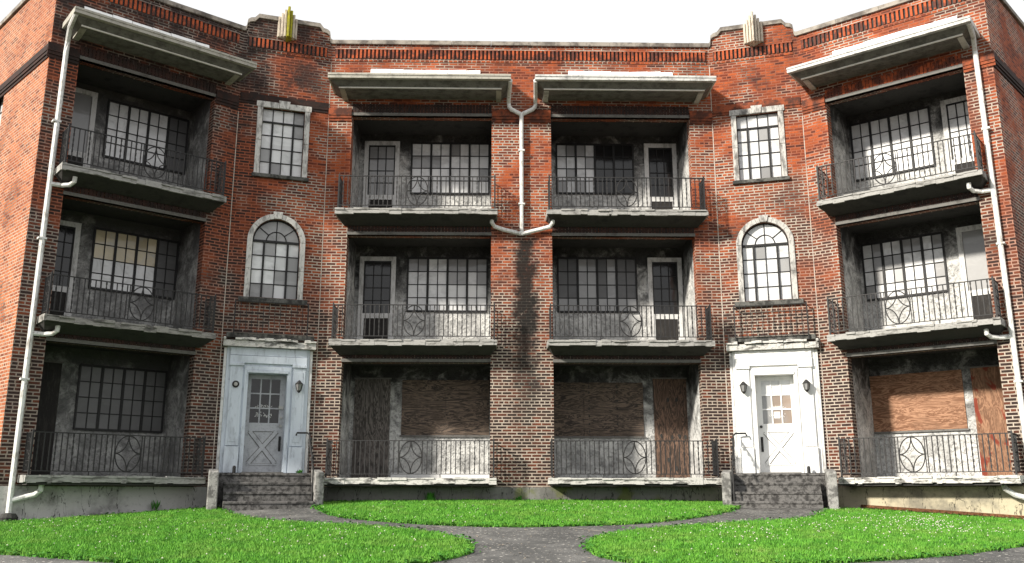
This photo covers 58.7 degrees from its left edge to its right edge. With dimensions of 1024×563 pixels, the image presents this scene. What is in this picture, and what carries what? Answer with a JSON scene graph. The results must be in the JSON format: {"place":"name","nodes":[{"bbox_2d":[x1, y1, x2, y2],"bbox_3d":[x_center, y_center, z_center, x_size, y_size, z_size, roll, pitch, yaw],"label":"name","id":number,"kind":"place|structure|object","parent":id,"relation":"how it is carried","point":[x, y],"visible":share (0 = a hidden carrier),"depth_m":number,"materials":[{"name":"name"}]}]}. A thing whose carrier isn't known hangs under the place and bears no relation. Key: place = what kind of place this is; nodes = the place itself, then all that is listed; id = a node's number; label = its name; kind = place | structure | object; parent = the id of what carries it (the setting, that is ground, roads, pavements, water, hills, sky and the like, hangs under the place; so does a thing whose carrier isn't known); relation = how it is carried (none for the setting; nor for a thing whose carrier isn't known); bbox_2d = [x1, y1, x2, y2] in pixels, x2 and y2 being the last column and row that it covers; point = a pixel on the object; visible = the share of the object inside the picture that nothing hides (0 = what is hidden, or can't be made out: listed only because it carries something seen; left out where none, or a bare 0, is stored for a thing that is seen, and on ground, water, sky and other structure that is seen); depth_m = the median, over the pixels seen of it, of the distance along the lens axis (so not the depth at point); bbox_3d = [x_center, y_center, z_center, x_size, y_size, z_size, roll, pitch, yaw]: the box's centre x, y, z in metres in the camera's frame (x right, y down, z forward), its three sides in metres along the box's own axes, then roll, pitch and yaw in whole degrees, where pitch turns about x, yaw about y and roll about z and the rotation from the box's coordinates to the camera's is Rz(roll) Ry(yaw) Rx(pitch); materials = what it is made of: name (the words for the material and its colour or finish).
{"place":"outdoors","nodes":[
{"label":"outdoors","id":0,"kind":"place"},
{"bbox_2d":[0,508,1023,562],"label":"path","id":1,"kind":"structure","parent":0,"point":[553,540],"depth_m":12.63,"materials":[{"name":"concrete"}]},
{"bbox_2d":[151,500,160,509],"bbox_3d":[-7.012,4.394,17.897,0.242,0.211,0.129,0,-13,-1],"label":"weed plant","id":2,"kind":"object","parent":1,"relation":"on","point":[156,505],"visible":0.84,"depth_m":17.90,"materials":[{"name":"green plant"}]},
{"bbox_2d":[0,498,1023,562],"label":"edge weeds","id":3,"kind":"object","parent":1,"relation":"on","point":[582,543],"visible":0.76,"depth_m":12.59,"materials":[{"name":"green plant"}]},
{"bbox_2d":[242,511,1022,562],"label":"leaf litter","id":4,"kind":"object","parent":1,"relation":"on","point":[564,544],"visible":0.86,"depth_m":12.66,"materials":[{"name":"brown plant"}]},
{"bbox_2d":[861,505,1023,517],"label":"mulch bed","id":5,"kind":"object","parent":1,"relation":"on","point":[941,511],"visible":0.91,"depth_m":17.55,"materials":[{"name":"brown soil"}]},
{"bbox_2d":[0,0,1023,42],"label":"sky","id":6,"kind":"structure","parent":0,"point":[642,21],"materials":[{"name":"white"}]},
{"bbox_2d":[314,499,739,526],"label":"lawn","id":7,"kind":"structure","parent":0,"point":[527,511],"depth_m":16.77,"materials":[{"name":"green plant"}]},
{"bbox_2d":[424,491,436,500],"bbox_3d":[-1.728,4.561,19.293,0.269,0.252,0.191,6,-15,-25],"label":"weed plant","id":8,"kind":"object","parent":7,"relation":"on","point":[430,496],"visible":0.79,"depth_m":19.25,"materials":[{"name":"green plant"}]},
{"bbox_2d":[584,506,1023,562],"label":"lawn","id":9,"kind":"structure","parent":0,"point":[806,542],"depth_m":12.71,"materials":[{"name":"green plant"}]},
{"bbox_2d":[7,502,1023,558],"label":"clover flowers","id":10,"kind":"object","parent":9,"relation":"on","point":[673,526],"visible":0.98,"depth_m":14.20,"materials":[{"name":"white plant"}]},
{"bbox_3d":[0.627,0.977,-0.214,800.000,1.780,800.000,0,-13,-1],"label":"ground","id":11,"kind":"structure","parent":0,"visible":0},
{"bbox_2d":[0,506,475,562],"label":"lawn","id":12,"kind":"structure","parent":11,"relation":"on","point":[191,541],"depth_m":12.55,"materials":[{"name":"green plant"}]},
{"bbox_2d":[0,0,1023,521],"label":"apartment building","id":13,"kind":"structure","parent":11,"relation":"on","point":[258,260],"depth_m":20.10,"materials":[{"name":"brick"}]},
{"bbox_2d":[0,96,3,121],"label":"window","id":14,"kind":"structure","parent":13,"relation":"in","point":[2,98],"depth_m":20.33,"materials":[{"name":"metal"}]},
{"bbox_2d":[49,220,81,315],"bbox_3d":[-9.461,-0.139,18.910,0.730,2.352,0.052,11,-17,-39],"label":"balcony door","id":15,"kind":"structure","parent":13,"relation":"in","point":[69,232],"depth_m":19.07,"materials":[{"name":"paint"}]},
{"bbox_2d":[67,87,97,167],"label":"balcony door","id":16,"kind":"structure","parent":13,"relation":"in","point":[85,101],"depth_m":19.80,"materials":[{"name":"paint"}]},
{"bbox_2d":[73,364,167,432],"bbox_3d":[-8.282,2.504,19.328,1.820,1.350,0.045,11,-17,-39],"label":"window","id":17,"kind":"structure","parent":13,"relation":"in","point":[108,398],"depth_m":19.31,"materials":[{"name":"glass"}]},
{"bbox_2d":[88,227,178,299],"bbox_3d":[-8.278,-0.378,20.002,1.830,1.350,0.045,11,-17,-39],"label":"window","id":18,"kind":"structure","parent":13,"relation":"in","point":[116,256],"depth_m":19.99,"materials":[{"name":"glass"}]},
{"bbox_2d":[102,99,188,174],"bbox_3d":[-8.282,-3.262,20.671,1.820,1.350,0.045,11,-17,-39],"label":"window","id":19,"kind":"structure","parent":13,"relation":"in","point":[123,120],"depth_m":20.66,"materials":[{"name":"glass"}]},
{"bbox_2d":[241,374,285,472],"bbox_3d":[-5.293,3.038,19.482,0.850,2.110,0.355,4,-14,-18],"label":"entry door","id":20,"kind":"structure","parent":13,"relation":"in","point":[264,423],"depth_m":19.61,"materials":[{"name":"grey paint"}]},
{"bbox_2d":[238,211,306,304],"bbox_3d":[-5.262,-0.533,20.252,1.470,2.085,0.200,4,-14,-18],"label":"window","id":21,"kind":"structure","parent":13,"relation":"in","point":[273,258],"depth_m":20.29,"materials":[{"name":"glass"}]},
{"bbox_2d":[251,100,311,181],"bbox_3d":[-5.270,-3.234,20.889,1.260,1.885,0.180,4,-14,-18],"label":"window","id":22,"kind":"structure","parent":13,"relation":"in","point":[280,146],"depth_m":20.93,"materials":[{"name":"glass"}]},
{"bbox_2d":[357,256,395,339],"bbox_3d":[-3.244,0.541,21.807,0.870,2.342,0.052,0,-13,-1],"label":"balcony door","id":23,"kind":"structure","parent":13,"relation":"in","point":[377,275],"depth_m":21.87,"materials":[{"name":"paint"}]},
{"bbox_2d":[362,141,399,207],"bbox_3d":[-3.234,-2.353,22.482,0.870,2.359,0.052,0,-13,-1],"label":"balcony door","id":24,"kind":"structure","parent":13,"relation":"in","point":[380,157],"depth_m":22.58,"materials":[{"name":"paint"}]},
{"bbox_2d":[406,257,487,311],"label":"window","id":25,"kind":"structure","parent":13,"relation":"in","point":[430,280],"depth_m":21.97,"materials":[{"name":"glass"}]},
{"bbox_2d":[410,142,489,194],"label":"window","id":26,"kind":"structure","parent":13,"relation":"in","point":[427,158],"depth_m":22.64,"materials":[{"name":"glass"}]},
{"bbox_2d":[556,143,634,194],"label":"window","id":27,"kind":"structure","parent":13,"relation":"in","point":[572,159],"depth_m":22.72,"materials":[{"name":"glass"}]},
{"bbox_2d":[557,257,637,312],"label":"window","id":28,"kind":"structure","parent":13,"relation":"in","point":[580,280],"depth_m":22.04,"materials":[{"name":"glass"}]},
{"bbox_2d":[643,143,678,209],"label":"balcony door","id":29,"kind":"structure","parent":13,"relation":"in","point":[659,159],"depth_m":22.72,"materials":[{"name":"paint"}]},
{"bbox_2d":[647,258,684,339],"bbox_3d":[3.714,0.569,21.947,0.830,2.352,0.052,0,-13,-1],"label":"balcony door","id":30,"kind":"structure","parent":13,"relation":"in","point":[665,287],"depth_m":22.01,"materials":[{"name":"paint"}]},
{"bbox_2d":[729,105,789,184],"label":"window","id":31,"kind":"structure","parent":13,"relation":"in","point":[758,148],"depth_m":21.15,"materials":[{"name":"glass"}]},
{"bbox_2d":[735,214,803,305],"bbox_3d":[5.712,-0.482,20.470,1.470,2.085,0.200,-4,-14,16],"label":"window","id":32,"kind":"structure","parent":13,"relation":"in","point":[766,272],"depth_m":20.51,"materials":[{"name":"glass"}]},
{"bbox_2d":[755,376,800,473],"bbox_3d":[5.740,3.089,19.701,0.850,2.110,0.355,-4,-14,16],"label":"entry door","id":33,"kind":"structure","parent":13,"relation":"in","point":[775,395],"depth_m":19.83,"materials":[{"name":"white paint"}]},
{"bbox_2d":[849,106,935,181],"bbox_3d":[8.746,-3.155,20.996,1.780,1.430,0.045,-10,-16,37],"label":"window","id":34,"kind":"structure","parent":13,"relation":"in","point":[913,127],"depth_m":20.99,"materials":[{"name":"glass"}]},
{"bbox_2d":[861,232,947,301],"bbox_3d":[8.746,-0.316,20.335,1.760,1.340,0.045,-10,-16,37],"label":"window","id":35,"kind":"structure","parent":13,"relation":"in","point":[919,260],"depth_m":20.32,"materials":[{"name":"glass"}]},
{"bbox_2d":[940,95,974,174],"bbox_3d":[9.941,-2.945,19.983,0.770,2.379,0.052,-10,-16,37],"label":"balcony door","id":36,"kind":"structure","parent":13,"relation":"in","point":[954,111],"depth_m":20.14,"materials":[{"name":"paint"}]},
{"bbox_2d":[956,224,992,320],"bbox_3d":[9.949,-0.057,19.304,0.750,2.372,0.052,-10,-16,37],"label":"balcony door","id":37,"kind":"structure","parent":13,"relation":"in","point":[970,239],"depth_m":19.44,"materials":[{"name":"paint"}]}
]}

